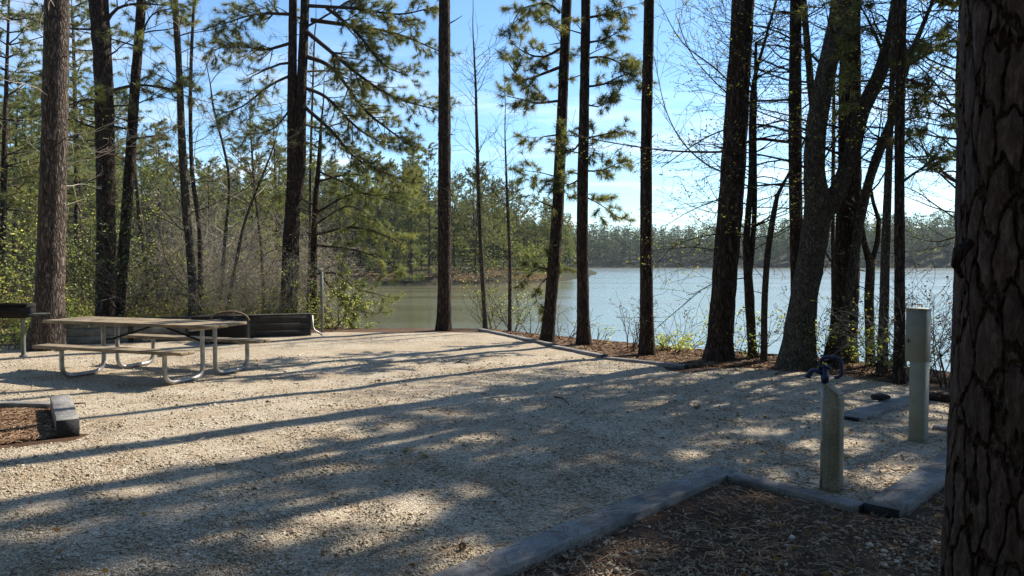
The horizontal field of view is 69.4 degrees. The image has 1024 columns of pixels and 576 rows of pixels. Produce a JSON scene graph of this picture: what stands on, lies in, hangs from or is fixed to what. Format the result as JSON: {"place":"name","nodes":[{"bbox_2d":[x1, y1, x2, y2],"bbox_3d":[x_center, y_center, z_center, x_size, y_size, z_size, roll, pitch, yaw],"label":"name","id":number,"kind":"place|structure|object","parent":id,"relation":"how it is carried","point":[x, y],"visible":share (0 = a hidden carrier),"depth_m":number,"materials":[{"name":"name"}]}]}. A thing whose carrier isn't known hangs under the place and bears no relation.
{"place":"outdoors","nodes":[
{"label":"outdoors","id":0,"kind":"place"},
{"bbox_2d":[0,227,953,575],"bbox_3d":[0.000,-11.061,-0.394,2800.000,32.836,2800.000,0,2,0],"label":"ground","id":1,"kind":"structure","parent":0,"point":[938,261],"depth_m":4.69,"materials":[{"name":"brown soil"}]},
{"bbox_2d":[0,74,39,183],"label":"pine tree","id":2,"kind":"object","parent":1,"relation":"on","point":[11,105],"visible":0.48,"depth_m":30.31,"materials":[{"name":"green plant"}]},
{"bbox_2d":[0,110,67,284],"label":"pine tree","id":3,"kind":"object","parent":1,"relation":"on","point":[24,231],"visible":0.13,"depth_m":58.79,"materials":[{"name":"green plant"}]},
{"bbox_2d":[0,52,69,291],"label":"pine tree","id":4,"kind":"object","parent":1,"relation":"on","point":[15,125],"visible":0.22,"depth_m":47.98,"materials":[{"name":"green plant"}]},
{"bbox_2d":[0,206,94,303],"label":"shrub","id":5,"kind":"object","parent":1,"relation":"on","point":[11,270],"visible":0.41,"depth_m":21.93,"materials":[{"name":"green plant"}]},
{"bbox_2d":[0,0,95,302],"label":"pine tree","id":6,"kind":"object","parent":1,"relation":"on","point":[18,179],"visible":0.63,"depth_m":24.01,"materials":[{"name":"green plant"}]},
{"bbox_2d":[50,395,79,437],"bbox_3d":[-4.560,1.313,7.527,0.192,0.215,1.506,-1,2,-34],"label":"landscape timber","id":7,"kind":"object","parent":1,"relation":"on","point":[65,416],"visible":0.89,"depth_m":7.09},
{"bbox_2d":[10,0,143,276],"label":"pine tree","id":8,"kind":"object","parent":1,"relation":"on","point":[25,129],"visible":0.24,"depth_m":39.31,"materials":[{"name":"green plant"}]},
{"bbox_2d":[0,0,157,307],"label":"pine tree","id":9,"kind":"object","parent":1,"relation":"on","point":[74,65],"visible":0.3,"depth_m":27.97,"materials":[{"name":"green plant"}]},
{"bbox_2d":[0,0,162,351],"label":"pine tree","id":10,"kind":"object","parent":1,"relation":"on","point":[50,278],"visible":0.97,"depth_m":13.17,"materials":[{"name":"brown plant"}]},
{"bbox_2d":[0,164,185,315],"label":"shrub","id":11,"kind":"object","parent":1,"relation":"on","point":[75,250],"visible":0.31,"depth_m":19.51,"materials":[{"name":"green plant"}]},
{"bbox_2d":[67,134,122,255],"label":"pine tree","id":12,"kind":"object","parent":1,"relation":"on","point":[86,197],"visible":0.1,"depth_m":66.10,"materials":[{"name":"green plant"}]},
{"bbox_2d":[0,174,196,324],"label":"shrub","id":13,"kind":"object","parent":1,"relation":"on","point":[113,264],"visible":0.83,"depth_m":16.60,"materials":[{"name":"green plant"}]},
{"bbox_2d":[0,0,205,316],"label":"pine tree","id":14,"kind":"object","parent":1,"relation":"on","point":[104,89],"visible":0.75,"depth_m":17.28,"materials":[{"name":"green plant"}]},
{"bbox_2d":[68,21,164,208],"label":"pine tree","id":15,"kind":"object","parent":1,"relation":"on","point":[117,97],"visible":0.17,"depth_m":51.79,"materials":[{"name":"green plant"}]},
{"bbox_2d":[16,0,239,316],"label":"pine tree","id":16,"kind":"object","parent":1,"relation":"on","point":[129,174],"visible":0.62,"depth_m":17.81,"materials":[{"name":"green plant"}]},
{"bbox_2d":[79,50,206,310],"bbox_3d":[-10.348,-2.534,20.818,3.421,8.080,1.891,-1,2,-33],"label":"hardwood tree","id":17,"kind":"object","parent":1,"relation":"on","point":[137,195],"visible":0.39,"depth_m":20.89,"materials":[{"name":"green plant"}]},
{"bbox_2d":[131,118,193,277],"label":"pine tree","id":18,"kind":"object","parent":1,"relation":"on","point":[171,194],"visible":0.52,"depth_m":82.92,"materials":[{"name":"green plant"}]},
{"bbox_2d":[91,245,238,316],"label":"shrub","id":19,"kind":"object","parent":1,"relation":"on","point":[159,281],"visible":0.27,"depth_m":19.31,"materials":[{"name":"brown plant"}]},
{"bbox_2d":[65,166,278,316],"bbox_3d":[-9.781,-0.358,21.853,7.971,6.601,6.039,1,3,36],"label":"shrub","id":20,"kind":"object","parent":1,"relation":"on","point":[196,250],"visible":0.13,"depth_m":21.58,"materials":[{"name":"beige plant"}]},
{"bbox_2d":[66,180,282,316],"bbox_3d":[-9.540,-0.816,20.300,5.764,5.267,6.901,0,2,0],"label":"shrub","id":21,"kind":"object","parent":1,"relation":"on","point":[173,253],"visible":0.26,"depth_m":21.10,"materials":[{"name":"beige plant"}]},
{"bbox_2d":[70,0,297,315],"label":"hardwood tree","id":22,"kind":"object","parent":1,"relation":"on","point":[185,199],"visible":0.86,"depth_m":18.03,"materials":[{"name":"green plant"}]},
{"bbox_2d":[0,277,379,328],"bbox_3d":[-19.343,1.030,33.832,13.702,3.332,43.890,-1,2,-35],"label":"undergrowth","id":23,"kind":"object","parent":1,"relation":"on","point":[86,311],"visible":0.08,"depth_m":18.71,"materials":[{"name":"green plant"}]},
{"bbox_2d":[110,1,280,313],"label":"hardwood tree","id":24,"kind":"object","parent":1,"relation":"on","point":[191,164],"visible":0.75,"depth_m":18.82,"materials":[{"name":"green plant"}]},
{"bbox_2d":[136,233,266,315],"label":"shrub","id":25,"kind":"object","parent":1,"relation":"on","point":[193,283],"visible":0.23,"depth_m":19.12,"materials":[{"name":"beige plant"}]},
{"bbox_2d":[130,231,277,315],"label":"shrub","id":26,"kind":"object","parent":1,"relation":"on","point":[217,300],"visible":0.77,"depth_m":17.47,"materials":[{"name":"green plant"}]},
{"bbox_2d":[90,207,324,316],"bbox_3d":[-8.358,-0.069,19.764,5.603,4.436,7.468,0,2,0],"label":"shrub","id":27,"kind":"object","parent":1,"relation":"on","point":[180,274],"visible":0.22,"depth_m":18.81,"materials":[{"name":"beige plant"}]},
{"bbox_2d":[170,157,247,297],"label":"pine tree","id":28,"kind":"object","parent":1,"relation":"on","point":[208,192],"visible":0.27,"depth_m":25.86,"materials":[{"name":"green plant"}]},
{"bbox_2d":[153,7,286,312],"bbox_3d":[-7.600,-3.190,19.449,3.644,9.142,3.262,-1,2,-26],"label":"hardwood tree","id":29,"kind":"object","parent":1,"relation":"on","point":[227,212],"visible":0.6,"depth_m":19.36,"materials":[{"name":"green plant"}]},
{"bbox_2d":[143,69,318,314],"bbox_3d":[-6.693,-2.165,18.731,4.013,6.576,3.890,0,2,0],"label":"hardwood tree","id":30,"kind":"object","parent":1,"relation":"on","point":[248,211],"visible":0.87,"depth_m":18.48,"materials":[{"name":"green plant"}]},
{"bbox_2d":[215,140,251,246],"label":"pine tree","id":31,"kind":"object","parent":1,"relation":"on","point":[237,155],"visible":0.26,"depth_m":134.75,"materials":[{"name":"green plant"}]},
{"bbox_2d":[213,164,282,307],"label":"pine tree","id":32,"kind":"object","parent":1,"relation":"on","point":[239,201],"visible":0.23,"depth_m":23.91,"materials":[{"name":"green plant"}]},
{"bbox_2d":[130,179,373,325],"bbox_3d":[-7.236,-0.529,20.649,6.924,5.551,5.391,0,2,0],"label":"shrub","id":33,"kind":"object","parent":1,"relation":"on","point":[248,252],"visible":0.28,"depth_m":19.80,"materials":[{"name":"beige plant"}]},
{"bbox_2d":[136,208,368,315],"bbox_3d":[-8.815,0.035,23.832,7.893,5.866,7.545,0,2,0],"label":"shrub","id":34,"kind":"object","parent":1,"relation":"on","point":[276,260],"visible":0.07,"depth_m":24.13,"materials":[{"name":"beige plant"}]},
{"bbox_2d":[211,132,304,308],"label":"pine tree","id":35,"kind":"object","parent":1,"relation":"on","point":[234,180],"visible":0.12,"depth_m":30.63,"materials":[{"name":"green plant"}]},
{"bbox_2d":[196,235,327,314],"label":"shrub","id":36,"kind":"object","parent":1,"relation":"on","point":[289,288],"visible":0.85,"depth_m":18.20,"materials":[{"name":"green plant"}]},
{"bbox_2d":[196,11,331,313],"bbox_3d":[-6.608,-2.711,19.927,3.400,8.640,3.410,-1,2,-19],"label":"hardwood tree","id":37,"kind":"object","parent":1,"relation":"on","point":[254,188],"visible":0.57,"depth_m":19.86,"materials":[{"name":"green plant"}]},
{"bbox_2d":[172,217,364,316],"bbox_3d":[-7.211,-0.185,20.439,5.354,3.968,6.996,0,2,0],"label":"shrub","id":38,"kind":"object","parent":1,"relation":"on","point":[255,258],"visible":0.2,"depth_m":19.01,"materials":[{"name":"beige plant"}]},
{"bbox_2d":[7,263,546,280],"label":"shore brush","id":39,"kind":"object","parent":1,"relation":"on","point":[537,277],"visible":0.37,"depth_m":135.61,"materials":[{"name":"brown plant"}]},
{"bbox_2d":[242,113,326,305],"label":"pine tree","id":40,"kind":"object","parent":1,"relation":"on","point":[303,218],"visible":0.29,"depth_m":26.74,"materials":[{"name":"green plant"}]},
{"bbox_2d":[7,224,570,274],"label":"understory shrubs","id":41,"kind":"object","parent":1,"relation":"on","point":[537,256],"visible":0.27,"depth_m":148.75,"materials":[{"name":"green plant"}]},
{"bbox_2d":[244,260,362,327],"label":"shrub","id":42,"kind":"object","parent":1,"relation":"on","point":[340,287],"visible":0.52,"depth_m":18.61,"materials":[{"name":"green plant"}]},
{"bbox_2d":[241,202,377,327],"bbox_3d":[-6.021,-0.272,20.837,4.220,4.274,3.919,0,2,0],"label":"shrub","id":43,"kind":"object","parent":1,"relation":"on","point":[307,266],"visible":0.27,"depth_m":21.08,"materials":[{"name":"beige plant"}]},
{"bbox_2d":[259,14,368,309],"bbox_3d":[-5.621,-3.268,20.467,2.706,10.122,2.502,-1,2,-27],"label":"hardwood tree","id":44,"kind":"object","parent":1,"relation":"on","point":[310,171],"visible":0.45,"depth_m":20.37,"materials":[{"name":"green plant"}]},
{"bbox_2d":[302,176,339,275],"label":"pine tree","id":45,"kind":"object","parent":1,"relation":"on","point":[324,191],"visible":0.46,"depth_m":136.12,"materials":[{"name":"green plant"}]},
{"bbox_2d":[183,0,462,313],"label":"pine tree","id":46,"kind":"object","parent":1,"relation":"on","point":[298,89],"visible":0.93,"depth_m":18.77,"materials":[{"name":"green plant"}]},
{"bbox_2d":[285,273,380,329],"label":"shrub","id":47,"kind":"object","parent":1,"relation":"on","point":[345,314],"visible":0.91,"depth_m":17.73,"materials":[{"name":"green plant"}]},
{"bbox_2d":[323,181,361,275],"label":"pine tree","id":48,"kind":"object","parent":1,"relation":"on","point":[354,210],"visible":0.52,"depth_m":136.67,"materials":[{"name":"green plant"}]},
{"bbox_2d":[255,83,436,327],"bbox_3d":[-4.427,-2.236,19.546,4.919,7.480,2.696,0,2,0],"label":"pine tree","id":49,"kind":"object","parent":1,"relation":"on","point":[373,193],"visible":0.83,"depth_m":19.41,"materials":[{"name":"green plant"}]},
{"bbox_2d":[359,150,397,274],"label":"pine tree","id":50,"kind":"object","parent":1,"relation":"on","point":[376,207],"visible":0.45,"depth_m":138.67,"materials":[{"name":"green plant"}]},
{"bbox_2d":[388,175,431,274],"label":"pine tree","id":51,"kind":"object","parent":1,"relation":"on","point":[402,224],"visible":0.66,"depth_m":133.93,"materials":[{"name":"green plant"}]},
{"bbox_2d":[392,150,432,273],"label":"pine tree","id":52,"kind":"object","parent":1,"relation":"on","point":[417,162],"visible":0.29,"depth_m":141.34,"materials":[{"name":"green plant"}]},
{"bbox_2d":[411,142,453,275],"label":"pine tree","id":53,"kind":"object","parent":1,"relation":"on","point":[435,198],"visible":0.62,"depth_m":137.02,"materials":[{"name":"green plant"}]},
{"bbox_2d":[435,0,460,330],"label":"pine tree","id":54,"kind":"object","parent":1,"relation":"on","point":[443,320],"visible":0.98,"depth_m":17.30,"materials":[{"name":"brown plant"}]},
{"bbox_2d":[434,187,467,274],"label":"pine tree","id":55,"kind":"object","parent":1,"relation":"on","point":[454,216],"visible":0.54,"depth_m":139.13,"materials":[{"name":"green plant"}]},
{"bbox_2d":[451,167,494,271],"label":"pine tree","id":56,"kind":"object","parent":1,"relation":"on","point":[467,201],"visible":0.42,"depth_m":143.86,"materials":[{"name":"green plant"}]},
{"bbox_2d":[0,353,946,575],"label":"fallen leaves","id":57,"kind":"object","parent":1,"relation":"on","point":[522,500],"visible":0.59,"depth_m":4.78,"materials":[{"name":"brown plant"}]},
{"bbox_2d":[0,332,948,575],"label":"gravel pad","id":58,"kind":"object","parent":1,"relation":"on","point":[364,346],"visible":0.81,"depth_m":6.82,"materials":[{"name":"beige gravel"}]},
{"bbox_2d":[0,303,49,356],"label":"pedestal grill","id":59,"kind":"object","parent":58,"relation":"on","point":[22,311],"visible":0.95,"depth_m":12.27,"materials":[{"name":"black metal"}]},
{"bbox_2d":[0,401,49,408],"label":"landscape timber","id":60,"kind":"object","parent":58,"relation":"on","point":[29,404],"visible":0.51,"depth_m":8.20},
{"bbox_2d":[32,316,269,384],"bbox_3d":[-5.283,0.845,10.606,3.026,0.757,1.770,1,2,19],"label":"picnic table","id":61,"kind":"object","parent":58,"relation":"on","point":[201,326],"visible":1,"depth_m":10.32,"materials":[{"name":"beige metal"}]},
{"bbox_2d":[66,313,322,344],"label":"retaining wall","id":62,"kind":"structure","parent":58,"relation":"on","point":[284,324],"depth_m":15.19,"materials":[{"name":"wood"}]},
{"bbox_2d":[209,311,249,343],"bbox_3d":[-5.640,0.770,14.787,0.770,0.650,0.770,-1,2,-17],"label":"fire ring","id":63,"kind":"object","parent":58,"relation":"on","point":[240,331],"visible":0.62,"depth_m":14.57,"materials":[{"name":"black metal"}]},
{"bbox_2d":[429,465,737,575],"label":"landscape timber","id":64,"kind":"object","parent":58,"relation":"on","point":[687,488],"visible":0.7,"depth_m":4.38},
{"bbox_2d":[602,356,687,368],"bbox_3d":[2.090,1.228,11.748,1.497,0.155,0.138,2,3,42],"label":"landscape timber","id":65,"kind":"object","parent":58,"relation":"on","point":[674,365],"visible":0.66,"depth_m":11.61,"materials":[{"name":"grey wood"}]},
{"bbox_2d":[844,391,908,421],"bbox_3d":[4.105,1.342,8.118,2.024,0.155,0.257,-2,3,-43],"label":"landscape timber","id":66,"kind":"object","parent":58,"relation":"on","point":[872,410],"visible":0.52,"depth_m":7.86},
{"bbox_2d":[0,329,949,575],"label":"pine straw","id":67,"kind":"object","parent":1,"relation":"on","point":[25,423],"visible":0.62,"depth_m":4.88,"materials":[{"name":"brown plant"}]},
{"bbox_2d":[451,158,502,279],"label":"pine tree","id":68,"kind":"object","parent":1,"relation":"on","point":[483,163],"visible":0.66,"depth_m":134.29,"materials":[{"name":"green plant"}]},
{"bbox_2d":[7,199,954,266],"bbox_3d":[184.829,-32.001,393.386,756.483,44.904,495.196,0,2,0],"label":"forest","id":69,"kind":"object","parent":1,"relation":"on","point":[596,247],"visible":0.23,"depth_m":520.97,"materials":[{"name":"green plant"}]},
{"bbox_2d":[432,10,529,328],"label":"sapling","id":70,"kind":"object","parent":1,"relation":"on","point":[481,263],"visible":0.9,"depth_m":17.20,"materials":[{"name":"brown plant"}]},
{"bbox_2d":[472,175,512,270],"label":"pine tree","id":71,"kind":"object","parent":1,"relation":"on","point":[499,210],"visible":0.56,"depth_m":147.27,"materials":[{"name":"green plant"}]},
{"bbox_2d":[457,273,530,328],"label":"shrub","id":72,"kind":"object","parent":1,"relation":"on","point":[480,303],"visible":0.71,"depth_m":18.04,"materials":[{"name":"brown plant"}]},
{"bbox_2d":[476,64,543,331],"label":"sapling","id":73,"kind":"object","parent":1,"relation":"on","point":[507,207],"visible":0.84,"depth_m":16.93,"materials":[{"name":"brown plant"}]},
{"bbox_2d":[469,266,559,331],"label":"shrub","id":74,"kind":"object","parent":1,"relation":"on","point":[518,311],"visible":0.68,"depth_m":17.87,"materials":[{"name":"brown plant"}]},
{"bbox_2d":[501,178,534,266],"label":"pine tree","id":75,"kind":"object","parent":1,"relation":"on","point":[516,208],"visible":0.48,"depth_m":179.19,"materials":[{"name":"green plant"}]},
{"bbox_2d":[492,0,587,341],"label":"pine tree","id":76,"kind":"object","parent":1,"relation":"on","point":[553,269],"visible":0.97,"depth_m":14.77,"materials":[{"name":"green plant"}]},
{"bbox_2d":[534,0,658,344],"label":"pine tree","id":77,"kind":"object","parent":1,"relation":"on","point":[583,330],"visible":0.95,"depth_m":14.27,"materials":[{"name":"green plant"}]},
{"bbox_2d":[630,0,655,355],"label":"pine tree","id":78,"kind":"object","parent":1,"relation":"on","point":[646,331],"visible":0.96,"depth_m":12.77,"materials":[{"name":"brown plant"}]},
{"bbox_2d":[654,324,703,352],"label":"shrub","id":79,"kind":"object","parent":1,"relation":"on","point":[681,342],"visible":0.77,"depth_m":13.15,"materials":[{"name":"green plant"}]},
{"bbox_2d":[545,0,911,293],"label":"pine tree","id":80,"kind":"object","parent":1,"relation":"on","point":[795,234],"visible":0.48,"depth_m":13.04,"materials":[{"name":"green plant"}]},
{"bbox_2d":[515,482,942,575],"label":"straw","id":81,"kind":"object","parent":1,"relation":"on","point":[824,538],"visible":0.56,"depth_m":4.18,"materials":[{"name":"brown plant"}]},
{"bbox_2d":[705,304,785,355],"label":"shrub","id":82,"kind":"object","parent":1,"relation":"on","point":[757,323],"visible":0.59,"depth_m":12.36,"materials":[{"name":"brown plant"}]},
{"bbox_2d":[702,0,794,361],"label":"pine tree","id":83,"kind":"object","parent":1,"relation":"on","point":[719,346],"visible":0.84,"depth_m":11.95,"materials":[{"name":"brown plant"}]},
{"bbox_2d":[615,0,893,358],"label":"hardwood tree","id":84,"kind":"object","parent":1,"relation":"on","point":[749,227],"visible":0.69,"depth_m":12.29,"materials":[{"name":"brown plant"}]},
{"bbox_2d":[740,111,838,360],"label":"hardwood tree","id":85,"kind":"object","parent":1,"relation":"on","point":[764,305],"visible":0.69,"depth_m":11.96,"materials":[{"name":"brown plant"}]},
{"bbox_2d":[631,0,960,370],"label":"hardwood tree","id":86,"kind":"object","parent":1,"relation":"on","point":[797,351],"visible":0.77,"depth_m":11.12,"materials":[{"name":"brown plant"}]},
{"bbox_2d":[726,472,865,512],"bbox_3d":[1.965,1.489,5.176,0.157,0.185,0.955,-2,3,-43],"label":"landscape timber","id":87,"kind":"object","parent":1,"relation":"on","point":[809,495],"visible":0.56,"depth_m":5.11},
{"bbox_2d":[703,0,924,336],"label":"hardwood tree","id":88,"kind":"object","parent":1,"relation":"on","point":[808,48],"visible":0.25,"depth_m":12.62,"materials":[{"name":"brown plant"}]},
{"bbox_2d":[769,286,878,363],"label":"shrub","id":89,"kind":"object","parent":1,"relation":"on","point":[827,348],"visible":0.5,"depth_m":11.49,"materials":[{"name":"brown plant"}]},
{"bbox_2d":[805,355,843,493],"bbox_3d":[2.202,1.018,5.235,0.262,1.094,0.112,2,3,40],"label":"water spigot post","id":90,"kind":"object","parent":1,"relation":"on","point":[832,438],"visible":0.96,"depth_m":5.16,"materials":[{"name":"beige paint"}]},
{"bbox_2d":[780,0,877,363],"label":"pine tree","id":91,"kind":"object","parent":1,"relation":"on","point":[844,227],"visible":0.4,"depth_m":11.73,"materials":[{"name":"brown plant"}]},
{"bbox_2d":[773,2,893,301],"bbox_3d":[5.634,-3.597,13.446,2.072,10.566,1.697,0,2,-11],"label":"hardwood tree","id":92,"kind":"object","parent":1,"relation":"on","point":[832,236],"visible":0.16,"depth_m":13.34,"materials":[{"name":"brown plant"}]},
{"bbox_2d":[743,0,958,369],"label":"hardwood tree","id":93,"kind":"object","parent":1,"relation":"on","point":[859,219],"visible":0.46,"depth_m":11.11,"materials":[{"name":"brown plant"}]},
{"bbox_2d":[775,0,960,375],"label":"hardwood tree","id":94,"kind":"object","parent":1,"relation":"on","point":[885,250],"visible":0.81,"depth_m":10.54,"materials":[{"name":"brown plant"}]},
{"bbox_2d":[800,320,938,373],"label":"shrub","id":95,"kind":"object","parent":1,"relation":"on","point":[874,345],"visible":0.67,"depth_m":10.90,"materials":[{"name":"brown plant"}]},
{"bbox_2d":[790,0,959,383],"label":"pine tree","id":96,"kind":"object","parent":1,"relation":"on","point":[899,142],"visible":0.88,"depth_m":9.90,"materials":[{"name":"brown plant"}]},
{"bbox_2d":[814,255,951,379],"bbox_3d":[5.812,0.398,10.288,3.217,1.855,2.187,1,2,16],"label":"shrub","id":97,"kind":"object","parent":1,"relation":"on","point":[890,328],"visible":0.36,"depth_m":10.27,"materials":[{"name":"beige plant"}]},
{"bbox_2d":[818,0,961,286],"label":"hardwood tree","id":98,"kind":"object","parent":1,"relation":"on","point":[944,175],"visible":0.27,"depth_m":12.23,"materials":[{"name":"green plant"}]},
{"bbox_2d":[827,89,952,365],"bbox_3d":[5.694,-0.844,11.192,1.991,4.405,1.506,1,2,32],"label":"hardwood tree","id":99,"kind":"object","parent":1,"relation":"on","point":[869,275],"visible":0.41,"depth_m":11.35,"materials":[{"name":"brown plant"}]},
{"bbox_2d":[863,450,946,520],"bbox_3d":[3.415,1.455,5.801,0.227,0.206,3.020,2,3,44],"label":"landscape timber","id":100,"kind":"object","parent":1,"relation":"on","point":[917,495],"visible":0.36,"depth_m":5.02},
{"bbox_2d":[865,264,952,386],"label":"shrub","id":101,"kind":"object","parent":1,"relation":"on","point":[939,357],"visible":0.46,"depth_m":9.66,"materials":[{"name":"brown plant"}]},
{"bbox_2d":[905,307,931,442],"bbox_3d":[3.609,0.834,6.588,0.175,1.314,0.178,2,3,43],"label":"utility pedestal","id":102,"kind":"object","parent":1,"relation":"on","point":[918,339],"visible":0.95,"depth_m":6.53,"materials":[{"name":"paint"}]},
{"bbox_2d":[906,314,924,359],"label":"door","id":103,"kind":"structure","parent":102,"relation":"in","point":[915,347],"depth_m":6.51,"materials":[{"name":"paint"}]},
{"bbox_2d":[940,0,1023,575],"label":"pine tree","id":104,"kind":"object","parent":1,"relation":"on","point":[982,532],"visible":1,"depth_m":2.88,"materials":[{"name":"brown plant"}]},
{"bbox_2d":[0,0,958,238],"label":"sky","id":105,"kind":"structure","parent":0,"point":[486,13],"materials":[{"name":"blue"}]},
{"bbox_2d":[157,268,953,371],"bbox_3d":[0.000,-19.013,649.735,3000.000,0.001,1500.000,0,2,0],"label":"lake water","id":106,"kind":"structure","parent":0,"point":[416,307],"depth_m":72.57,"materials":[{"name":"blue liquid"}]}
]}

